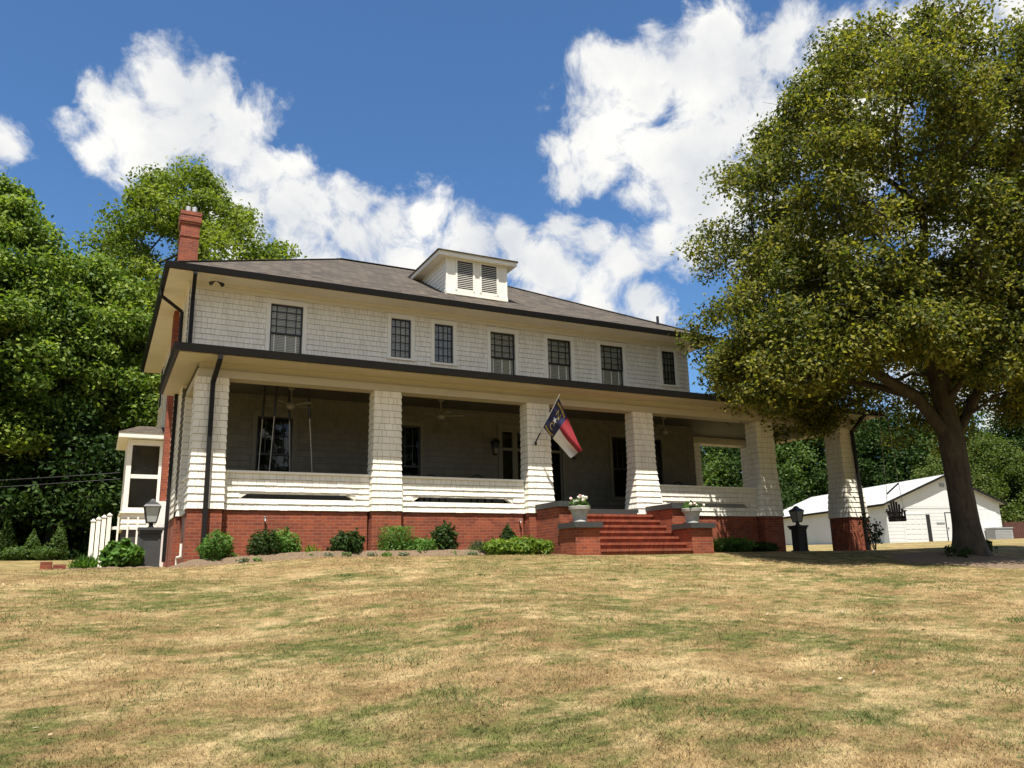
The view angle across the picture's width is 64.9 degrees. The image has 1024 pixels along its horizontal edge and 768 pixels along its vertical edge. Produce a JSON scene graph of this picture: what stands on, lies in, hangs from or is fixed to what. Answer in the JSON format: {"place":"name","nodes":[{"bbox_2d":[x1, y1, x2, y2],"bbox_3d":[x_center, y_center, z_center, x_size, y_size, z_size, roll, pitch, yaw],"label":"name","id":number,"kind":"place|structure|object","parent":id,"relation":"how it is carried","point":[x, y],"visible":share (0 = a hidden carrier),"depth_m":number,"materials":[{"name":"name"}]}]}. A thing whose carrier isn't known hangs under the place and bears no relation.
{"place":"outdoors","nodes":[
{"label":"outdoors","id":0,"kind":"place"},
{"bbox_2d":[2,479,114,486],"bbox_3d":[-18.613,3.140,24.713,12.227,0.482,0.019,1,-13,-12],"label":"power line","id":1,"kind":"object","parent":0,"point":[58,483],"visible":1,"depth_m":25.59,"materials":[{"name":"brown metal"}]},
{"bbox_2d":[0,472,121,480],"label":"power line","id":2,"kind":"object","parent":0,"point":[61,476],"visible":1,"depth_m":25.57,"materials":[{"name":"black rubber"}]},
{"bbox_2d":[0,538,1023,767],"bbox_3d":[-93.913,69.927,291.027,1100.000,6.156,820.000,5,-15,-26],"label":"lawn","id":3,"kind":"structure","parent":0,"point":[1014,548],"depth_m":7.63,"materials":[{"name":"beige plant"}]},
{"bbox_2d":[0,515,16,560],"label":"arborvitae","id":4,"kind":"object","parent":3,"relation":"on","point":[5,538],"visible":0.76,"depth_m":29.95,"materials":[{"name":"green plant"}]},
{"bbox_2d":[0,544,32,560],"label":"bush","id":5,"kind":"object","parent":3,"relation":"on","point":[17,553],"visible":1,"depth_m":29.28,"materials":[{"name":"green plant"}]},
{"bbox_2d":[23,529,41,559],"bbox_3d":[-17.911,6.005,30.083,0.719,1.214,0.770,5,-15,-26],"label":"arborvitae","id":6,"kind":"object","parent":3,"relation":"on","point":[33,542],"visible":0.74,"depth_m":29.93,"materials":[{"name":"green plant"}]},
{"bbox_2d":[28,545,61,560],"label":"bush","id":7,"kind":"object","parent":3,"relation":"on","point":[46,553],"visible":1,"depth_m":29.31,"materials":[{"name":"green plant"}]},
{"bbox_2d":[40,562,65,569],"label":"edging block","id":8,"kind":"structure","parent":3,"relation":"on","point":[45,565],"depth_m":17.14,"materials":[{"name":"red brick"}]},
{"bbox_2d":[0,367,109,545],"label":"maple tree","id":9,"kind":"object","parent":3,"relation":"on","point":[38,474],"visible":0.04,"depth_m":33.57,"materials":[{"name":"green plant"}]},
{"bbox_2d":[0,166,115,475],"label":"maple tree","id":10,"kind":"object","parent":3,"relation":"on","point":[34,302],"visible":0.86,"depth_m":32.74,"materials":[{"name":"green plant"}]},
{"bbox_2d":[49,521,68,559],"bbox_3d":[-16.884,5.849,30.035,0.734,1.480,0.752,5,-15,-26],"label":"arborvitae","id":11,"kind":"object","parent":3,"relation":"on","point":[59,539],"visible":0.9,"depth_m":29.92,"materials":[{"name":"green plant"}]},
{"bbox_2d":[0,397,124,559],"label":"maple tree","id":12,"kind":"object","parent":3,"relation":"on","point":[72,510],"visible":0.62,"depth_m":32.10,"materials":[{"name":"green plant"}]},
{"bbox_2d":[0,243,160,547],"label":"maple tree","id":13,"kind":"object","parent":3,"relation":"on","point":[126,393],"visible":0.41,"depth_m":35.90,"materials":[{"name":"green plant"}]},
{"bbox_2d":[52,566,159,568],"bbox_3d":[-9.258,4.160,18.152,2.600,0.070,1.300,5,-15,-26],"label":"mulch strip","id":14,"kind":"object","parent":3,"relation":"on","point":[114,567],"visible":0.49,"depth_m":17.83,"materials":[{"name":"brown soil"}]},
{"bbox_2d":[62,553,103,567],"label":"daylily clump","id":15,"kind":"object","parent":14,"relation":"on","point":[88,562],"visible":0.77,"depth_m":17.71,"materials":[{"name":"green plant"}]},
{"bbox_2d":[98,538,144,566],"bbox_3d":[-8.968,3.959,18.517,1.005,0.820,1.140,5,-15,-26],"label":"hydrangea shrub","id":16,"kind":"object","parent":14,"relation":"on","point":[125,552],"visible":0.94,"depth_m":18.23,"materials":[{"name":"green plant"}]},
{"bbox_2d":[88,513,157,566],"bbox_3d":[-10.389,4.185,21.431,1.695,1.470,0.422,2,-14,-14],"label":"white railing","id":17,"kind":"object","parent":3,"relation":"on","point":[109,527],"visible":0.65,"depth_m":21.34,"materials":[{"name":"paint"}]},
{"bbox_2d":[137,499,163,566],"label":"lamp pillar","id":18,"kind":"structure","parent":3,"relation":"on","point":[150,539],"depth_m":19.01,"materials":[{"name":"grey metal"}]},
{"bbox_2d":[66,148,306,438],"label":"poplar tree","id":19,"kind":"object","parent":3,"relation":"on","point":[149,195],"visible":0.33,"depth_m":42.32,"materials":[{"name":"green plant"}]},
{"bbox_2d":[167,549,552,567],"bbox_3d":[-3.276,4.151,19.260,9.150,0.343,1.640,5,-15,-26],"label":"mulch bed","id":20,"kind":"object","parent":3,"relation":"on","point":[231,560],"visible":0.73,"depth_m":17.96,"materials":[{"name":"brown soil"}]},
{"bbox_2d":[195,528,238,560],"bbox_3d":[-6.441,3.583,17.561,0.896,0.879,0.788,5,-15,-26],"label":"boxwood shrub","id":21,"kind":"object","parent":20,"relation":"on","point":[214,549],"visible":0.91,"depth_m":17.43,"materials":[{"name":"green plant"}]},
{"bbox_2d":[235,557,247,562],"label":"seedling","id":22,"kind":"object","parent":20,"relation":"on","point":[241,560],"visible":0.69,"depth_m":17.34,"materials":[{"name":"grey plant"}]},
{"bbox_2d":[244,528,282,555],"bbox_3d":[-5.536,3.623,18.027,0.871,0.843,0.961,5,-15,-26],"label":"boxwood shrub","id":23,"kind":"object","parent":20,"relation":"on","point":[267,546],"visible":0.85,"depth_m":17.85,"materials":[{"name":"green plant"}]},
{"bbox_2d":[273,526,302,552],"bbox_3d":[-5.220,3.700,18.546,0.800,0.847,0.898,5,-15,-26],"label":"boxwood shrub","id":24,"kind":"object","parent":20,"relation":"on","point":[289,543],"visible":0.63,"depth_m":18.38,"materials":[{"name":"green plant"}]},
{"bbox_2d":[298,542,319,551],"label":"fern plant","id":25,"kind":"object","parent":20,"relation":"on","point":[309,549],"visible":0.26,"depth_m":18.46,"materials":[{"name":"green plant"}]},
{"bbox_2d":[326,527,365,553],"bbox_3d":[-3.857,3.766,18.910,0.839,0.760,0.921,-5,-14,14],"label":"holly shrub","id":26,"kind":"object","parent":20,"relation":"on","point":[345,541],"visible":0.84,"depth_m":18.70,"materials":[{"name":"green plant"}]},
{"bbox_2d":[366,552,377,556],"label":"seedling","id":27,"kind":"object","parent":20,"relation":"on","point":[372,553],"visible":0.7,"depth_m":18.66,"materials":[{"name":"grey plant"}]},
{"bbox_2d":[381,551,391,556],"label":"seedling","id":28,"kind":"object","parent":20,"relation":"on","point":[384,554],"visible":0.68,"depth_m":18.71,"materials":[{"name":"green plant"}]},
{"bbox_2d":[374,523,416,550],"bbox_3d":[-2.827,3.833,19.520,0.854,0.855,0.856,5,-15,-26],"label":"boxwood shrub","id":29,"kind":"object","parent":20,"relation":"on","point":[395,541],"visible":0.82,"depth_m":19.35,"materials":[{"name":"green plant"}]},
{"bbox_2d":[398,552,409,555],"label":"seedling","id":30,"kind":"object","parent":20,"relation":"on","point":[403,554],"visible":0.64,"depth_m":18.88,"materials":[{"name":"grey plant"}]},
{"bbox_2d":[401,535,441,550],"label":"boxwood shrub","id":31,"kind":"object","parent":20,"relation":"on","point":[420,544],"visible":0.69,"depth_m":19.42,"materials":[{"name":"green plant"}]},
{"bbox_2d":[430,520,459,549],"bbox_3d":[-1.698,3.908,20.235,0.783,0.980,0.773,-5,-14,13],"label":"holly shrub","id":32,"kind":"object","parent":20,"relation":"on","point":[444,534],"visible":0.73,"depth_m":20.06,"materials":[{"name":"green plant"}]},
{"bbox_2d":[467,551,477,554],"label":"seedling","id":33,"kind":"object","parent":20,"relation":"on","point":[469,553],"visible":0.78,"depth_m":19.61,"materials":[{"name":"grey plant"}]},
{"bbox_2d":[464,539,488,551],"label":"lavender plant","id":34,"kind":"object","parent":20,"relation":"on","point":[477,546],"visible":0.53,"depth_m":20.15,"materials":[{"name":"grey plant"}]},
{"bbox_2d":[482,537,520,554],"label":"lime shrub","id":35,"kind":"object","parent":20,"relation":"on","point":[500,546],"visible":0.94,"depth_m":19.90,"materials":[{"name":"green plant"}]},
{"bbox_2d":[499,523,515,539],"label":"evergreen shrub","id":36,"kind":"object","parent":20,"relation":"on","point":[507,532],"visible":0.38,"depth_m":20.90,"materials":[{"name":"green plant"}]},
{"bbox_2d":[505,535,539,554],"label":"lime shrub","id":37,"kind":"object","parent":20,"relation":"on","point":[525,548],"visible":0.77,"depth_m":20.16,"materials":[{"name":"green plant"}]},
{"bbox_2d":[528,537,554,554],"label":"lime shrub","id":38,"kind":"object","parent":20,"relation":"on","point":[546,548],"visible":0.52,"depth_m":20.44,"materials":[{"name":"green plant"}]},
{"bbox_2d":[116,206,884,567],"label":"house","id":39,"kind":"structure","parent":3,"relation":"on","point":[378,360],"depth_m":23.29,"materials":[{"name":"paint"}]},
{"bbox_2d":[116,426,164,544],"bbox_3d":[-12.046,3.834,25.696,1.340,4.850,2.950,5,-15,-26],"label":"bay window","id":40,"kind":"structure","parent":39,"relation":"in","point":[142,446],"depth_m":25.30,"materials":[{"name":"white paint"}]},
{"bbox_2d":[158,362,164,413],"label":"window","id":41,"kind":"structure","parent":39,"relation":"in","point":[160,397],"depth_m":29.02,"materials":[{"name":"white paint"}]},
{"bbox_2d":[209,279,224,286],"bbox_3d":[-7.903,-2.734,21.549,0.313,0.238,0.314,-6,-14,17],"label":"flood light","id":42,"kind":"object","parent":39,"relation":"attached to","point":[216,280],"visible":1,"depth_m":21.58,"materials":[{"name":"white paint"}]},
{"bbox_2d":[250,411,297,471],"bbox_3d":[-6.469,1.845,21.834,1.210,2.180,0.175,5,-15,-26],"label":"window","id":43,"kind":"structure","parent":39,"relation":"in","point":[283,416],"depth_m":21.91,"materials":[{"name":"beige paint"}]},
{"bbox_2d":[258,386,311,471],"bbox_3d":[-5.782,1.421,20.730,1.400,2.802,0.607,5,-15,-26],"label":"porch swing","id":44,"kind":"object","parent":39,"relation":"hanging from","point":[289,400],"visible":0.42,"depth_m":20.81,"materials":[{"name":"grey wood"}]},
{"bbox_2d":[265,298,307,353],"bbox_3d":[-6.373,-1.459,22.696,1.160,1.840,0.175,5,-15,-26],"label":"window","id":45,"kind":"structure","parent":39,"relation":"in","point":[273,303],"depth_m":22.75,"materials":[{"name":"white paint"}]},
{"bbox_2d":[265,387,314,410],"bbox_3d":[-5.808,0.393,21.158,1.302,0.600,1.244,5,-15,-26],"label":"ceiling fan","id":46,"kind":"object","parent":39,"relation":"hanging from","point":[291,405],"visible":0.97,"depth_m":21.00,"materials":[{"name":"paint"}]},
{"bbox_2d":[386,313,415,361],"bbox_3d":[-3.356,-1.397,24.246,0.920,1.415,0.195,5,-15,-26],"label":"window","id":47,"kind":"structure","parent":39,"relation":"in","point":[398,318],"depth_m":24.26,"materials":[{"name":"grey glass"}]},
{"bbox_2d":[401,421,424,501],"bbox_3d":[-3.126,2.321,23.464,1.180,2.500,0.175,5,-15,-26],"label":"window","id":48,"kind":"structure","parent":39,"relation":"in","point":[407,424],"depth_m":23.69,"materials":[{"name":"beige paint"}]},
{"bbox_2d":[423,474,445,501],"bbox_3d":[-2.104,2.922,21.868,0.620,0.993,0.532,5,-15,-26],"label":"porch chair","id":49,"kind":"object","parent":39,"relation":"on","point":[431,475],"visible":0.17,"depth_m":21.90,"materials":[{"name":"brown wood"}]},
{"bbox_2d":[421,399,463,420],"bbox_3d":[-2.019,0.726,22.970,1.301,0.600,1.254,5,-15,-26],"label":"ceiling fan","id":50,"kind":"object","parent":39,"relation":"hanging from","point":[440,416],"visible":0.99,"depth_m":22.94,"materials":[{"name":"paint"}]},
{"bbox_2d":[430,319,457,365],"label":"window","id":51,"kind":"structure","parent":39,"relation":"in","point":[435,323],"depth_m":24.87,"materials":[{"name":"grey glass"}]},
{"bbox_2d":[470,474,492,502],"bbox_3d":[-0.866,3.013,22.493,0.620,1.043,0.532,5,-15,-26],"label":"porch chair","id":52,"kind":"object","parent":39,"relation":"on","point":[477,475],"visible":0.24,"depth_m":22.70,"materials":[{"name":"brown wood"}]},
{"bbox_2d":[491,438,500,455],"bbox_3d":[-0.515,1.924,24.710,0.240,0.551,0.270,5,-15,-26],"label":"wall lantern","id":53,"kind":"object","parent":39,"relation":"attached to","point":[495,440],"depth_m":24.70,"materials":[{"name":"black paint"}]},
{"bbox_2d":[486,327,518,374],"bbox_3d":[-0.311,-0.880,25.722,1.140,1.810,0.175,5,-15,-26],"label":"window","id":54,"kind":"structure","parent":39,"relation":"in","point":[491,331],"depth_m":25.79,"materials":[{"name":"grey glass"}]},
{"bbox_2d":[497,424,567,503],"bbox_3d":[0.646,2.755,25.307,2.480,2.870,0.213,5,-15,-26],"label":"front door","id":55,"kind":"structure","parent":39,"relation":"in","point":[514,429],"depth_m":25.20,"materials":[{"name":"beige paint"}]},
{"bbox_2d":[534,394,581,457],"bbox_3d":[1.248,1.173,22.053,1.308,1.676,0.684,-2,-13,2],"label":"flag","id":56,"kind":"object","parent":39,"relation":"attached to","point":[557,427],"visible":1,"depth_m":22.03,"materials":[{"name":"fabric"}]},
{"bbox_2d":[543,334,574,380],"bbox_3d":[1.551,-0.711,26.655,1.160,1.820,0.175,5,-15,-26],"label":"window","id":57,"kind":"structure","parent":39,"relation":"in","point":[548,338],"depth_m":26.73,"materials":[{"name":"white paint"}]},
{"bbox_2d":[568,505,589,521],"bbox_3d":[1.729,3.337,20.564,0.570,0.420,0.570,5,-15,-26],"label":"planter urn","id":58,"kind":"object","parent":39,"relation":"on","point":[579,513],"visible":0.91,"depth_m":20.39,"materials":[{"name":"stone"}]},
{"bbox_2d":[569,494,588,505],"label":"potted flowers","id":59,"kind":"object","parent":58,"relation":"in","point":[576,502],"visible":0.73,"depth_m":20.53,"materials":[{"name":"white plant"}]},
{"bbox_2d":[596,340,627,385],"bbox_3d":[3.410,-0.543,27.585,1.190,1.830,0.175,5,-15,-26],"label":"window","id":60,"kind":"structure","parent":39,"relation":"in","point":[606,345],"depth_m":27.66,"materials":[{"name":"grey glass"}]},
{"bbox_2d":[608,432,627,500],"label":"window","id":61,"kind":"structure","parent":39,"relation":"in","point":[611,435],"depth_m":26.76,"materials":[{"name":"beige paint"}]},
{"bbox_2d":[654,435,666,484],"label":"window","id":62,"kind":"structure","parent":39,"relation":"in","point":[660,439],"depth_m":27.67,"materials":[{"name":"beige paint"}]},
{"bbox_2d":[655,417,682,434],"bbox_3d":[5.013,1.394,26.539,1.272,0.600,1.295,5,-15,-26],"label":"ceiling fan","id":63,"kind":"object","parent":39,"relation":"hanging from","point":[663,431],"visible":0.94,"depth_m":26.39,"materials":[{"name":"paint"}]},
{"bbox_2d":[658,346,680,387],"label":"window","id":64,"kind":"structure","parent":39,"relation":"in","point":[673,371],"depth_m":28.73,"materials":[{"name":"white paint"}]},
{"bbox_2d":[681,508,701,522],"bbox_3d":[4.973,3.649,22.230,0.570,0.420,0.570,5,-15,-26],"label":"planter urn","id":65,"kind":"object","parent":39,"relation":"on","point":[691,515],"visible":0.92,"depth_m":22.05,"materials":[{"name":"stone"}]},
{"bbox_2d":[682,500,704,508],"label":"potted flowers","id":66,"kind":"object","parent":65,"relation":"in","point":[693,504],"visible":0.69,"depth_m":22.17,"materials":[{"name":"white plant"}]},
{"bbox_2d":[0,563,1023,765],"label":"weed tufts","id":67,"kind":"object","parent":3,"relation":"on","point":[728,680],"visible":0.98,"depth_m":7.11,"materials":[{"name":"green plant"}]},
{"bbox_2d":[2,552,1023,744],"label":"fallen leaves","id":68,"kind":"object","parent":3,"relation":"on","point":[498,679],"visible":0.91,"depth_m":8.51,"materials":[{"name":"brown plant"}]},
{"bbox_2d":[700,446,742,486],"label":"woodland tree","id":69,"kind":"object","parent":3,"relation":"on","point":[711,464],"visible":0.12,"depth_m":81.50,"materials":[{"name":"green plant"}]},
{"bbox_2d":[713,536,761,551],"bbox_3d":[6.593,4.857,24.214,1.707,0.572,1.584,5,-15,-26],"label":"boxwood shrub","id":70,"kind":"object","parent":3,"relation":"on","point":[728,544],"visible":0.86,"depth_m":23.87,"materials":[{"name":"green plant"}]},
{"bbox_2d":[702,446,806,509],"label":"woodland tree","id":71,"kind":"object","parent":3,"relation":"on","point":[735,464],"visible":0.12,"depth_m":81.51,"materials":[{"name":"green plant"}]},
{"bbox_2d":[746,541,781,551],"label":"boxwood shrub","id":72,"kind":"object","parent":3,"relation":"on","point":[767,547],"visible":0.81,"depth_m":24.52,"materials":[{"name":"green plant"}]},
{"bbox_2d":[738,440,827,503],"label":"woodland tree","id":73,"kind":"object","parent":3,"relation":"on","point":[796,471],"visible":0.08,"depth_m":84.78,"materials":[{"name":"green plant"}]},
{"bbox_2d":[787,506,808,550],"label":"lamp pillar","id":74,"kind":"structure","parent":3,"relation":"on","point":[799,535],"depth_m":28.25,"materials":[{"name":"black metal"}]},
{"bbox_2d":[777,436,877,499],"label":"woodland tree","id":75,"kind":"object","parent":3,"relation":"on","point":[816,474],"visible":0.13,"depth_m":85.61,"materials":[{"name":"green plant"}]},
{"bbox_2d":[667,0,1023,556],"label":"shade tree","id":76,"kind":"object","parent":3,"relation":"on","point":[949,328],"visible":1,"depth_m":20.95,"materials":[{"name":"green plant"}]},
{"bbox_2d":[878,396,906,521],"bbox_3d":[12.806,2.256,27.437,0.620,4.830,0.590,-6,-14,18],"label":"hanging chair","id":77,"kind":"object","parent":76,"relation":"hanging from","point":[896,515],"visible":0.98,"depth_m":27.14,"materials":[{"name":"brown wood"}]},
{"bbox_2d":[808,419,905,497],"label":"woodland tree","id":78,"kind":"object","parent":3,"relation":"on","point":[823,461],"visible":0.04,"depth_m":84.11,"materials":[{"name":"green plant"}]},
{"bbox_2d":[858,513,883,549],"bbox_3d":[11.761,4.814,26.305,0.742,1.215,0.642,-9,-15,28],"label":"sapling","id":79,"kind":"object","parent":3,"relation":"on","point":[879,532],"visible":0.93,"depth_m":26.30,"materials":[{"name":"green plant"}]},
{"bbox_2d":[868,518,879,549],"bbox_3d":[12.546,5.224,27.999,0.588,1.112,0.655,-8,-15,27],"label":"sapling","id":80,"kind":"object","parent":3,"relation":"on","point":[873,537],"visible":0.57,"depth_m":27.89,"materials":[{"name":"green plant"}]},
{"bbox_2d":[859,451,893,482],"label":"tall shrub","id":81,"kind":"object","parent":3,"relation":"on","point":[872,464],"depth_m":83.04,"materials":[{"name":"green plant"}]},
{"bbox_2d":[827,407,934,487],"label":"woodland tree","id":82,"kind":"object","parent":3,"relation":"on","point":[903,460],"visible":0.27,"depth_m":80.87,"materials":[{"name":"green plant"}]},
{"bbox_2d":[783,475,1005,544],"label":"garage","id":83,"kind":"structure","parent":3,"relation":"on","point":[925,504],"depth_m":61.40,"materials":[{"name":"white paint"}]},
{"bbox_2d":[903,513,928,542],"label":"overhead door","id":84,"kind":"structure","parent":83,"relation":"in","point":[915,527],"depth_m":60.34,"materials":[{"name":"white paint"}]},
{"bbox_2d":[944,512,951,540],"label":"side door","id":85,"kind":"structure","parent":83,"relation":"in","point":[947,515],"depth_m":60.92,"materials":[{"name":"white paint"}]},
{"bbox_2d":[978,511,997,538],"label":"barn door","id":86,"kind":"structure","parent":83,"relation":"in","point":[988,519],"depth_m":61.68,"materials":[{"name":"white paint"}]},
{"bbox_2d":[904,427,938,479],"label":"woodland tree","id":87,"kind":"object","parent":3,"relation":"on","point":[928,438],"visible":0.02,"depth_m":80.97,"materials":[{"name":"green plant"}]},
{"bbox_2d":[901,440,1009,525],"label":"tall shrub","id":88,"kind":"object","parent":3,"relation":"on","point":[936,469],"visible":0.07,"depth_m":71.49,"materials":[{"name":"green plant"}]},
{"bbox_2d":[891,551,1023,568],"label":"mulch ring","id":89,"kind":"object","parent":3,"relation":"on","point":[940,558],"visible":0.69,"depth_m":20.65,"materials":[{"name":"brown wood"}]},
{"bbox_2d":[942,544,973,557],"bbox_3d":[11.669,4.428,20.988,0.733,0.528,0.699,-2,-13,4],"label":"sapling","id":90,"kind":"object","parent":89,"relation":"on","point":[962,552],"visible":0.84,"depth_m":20.96,"materials":[{"name":"green plant"}]},
{"bbox_2d":[986,539,999,555],"bbox_3d":[12.987,4.543,22.063,0.519,0.565,0.776,-3,-13,7],"label":"sapling","id":91,"kind":"object","parent":89,"relation":"on","point":[988,543],"visible":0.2,"depth_m":21.82,"materials":[{"name":"green plant"}]},
{"bbox_2d":[964,410,993,456],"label":"woodland tree","id":92,"kind":"object","parent":3,"relation":"on","point":[983,424],"visible":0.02,"depth_m":81.25,"materials":[{"name":"green plant"}]},
{"bbox_2d":[966,431,1023,526],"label":"tree","id":93,"kind":"object","parent":3,"relation":"on","point":[994,481],"visible":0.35,"depth_m":70.22,"materials":[{"name":"green plant"}]},
{"bbox_2d":[984,527,1013,539],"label":"utility box","id":94,"kind":"object","parent":3,"relation":"on","point":[993,533],"visible":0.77,"depth_m":60.51,"materials":[{"name":"metal"}]},
{"bbox_2d":[975,395,1023,517],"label":"woodland tree","id":95,"kind":"object","parent":3,"relation":"on","point":[1012,436],"visible":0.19,"depth_m":73.90,"materials":[{"name":"green plant"}]},
{"bbox_2d":[1001,447,1023,514],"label":"tall shrub","id":96,"kind":"object","parent":3,"relation":"on","point":[1013,494],"visible":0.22,"depth_m":70.59,"materials":[{"name":"green plant"}]},
{"bbox_2d":[1002,521,1023,538],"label":"wood fence","id":97,"kind":"object","parent":3,"relation":"on","point":[1018,530],"visible":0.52,"depth_m":62.40,"materials":[{"name":"red wood"}]},
{"bbox_2d":[0,0,1023,462],"label":"sky","id":98,"kind":"structure","parent":0,"point":[572,142],"materials":[{"name":"blue"}]}
]}

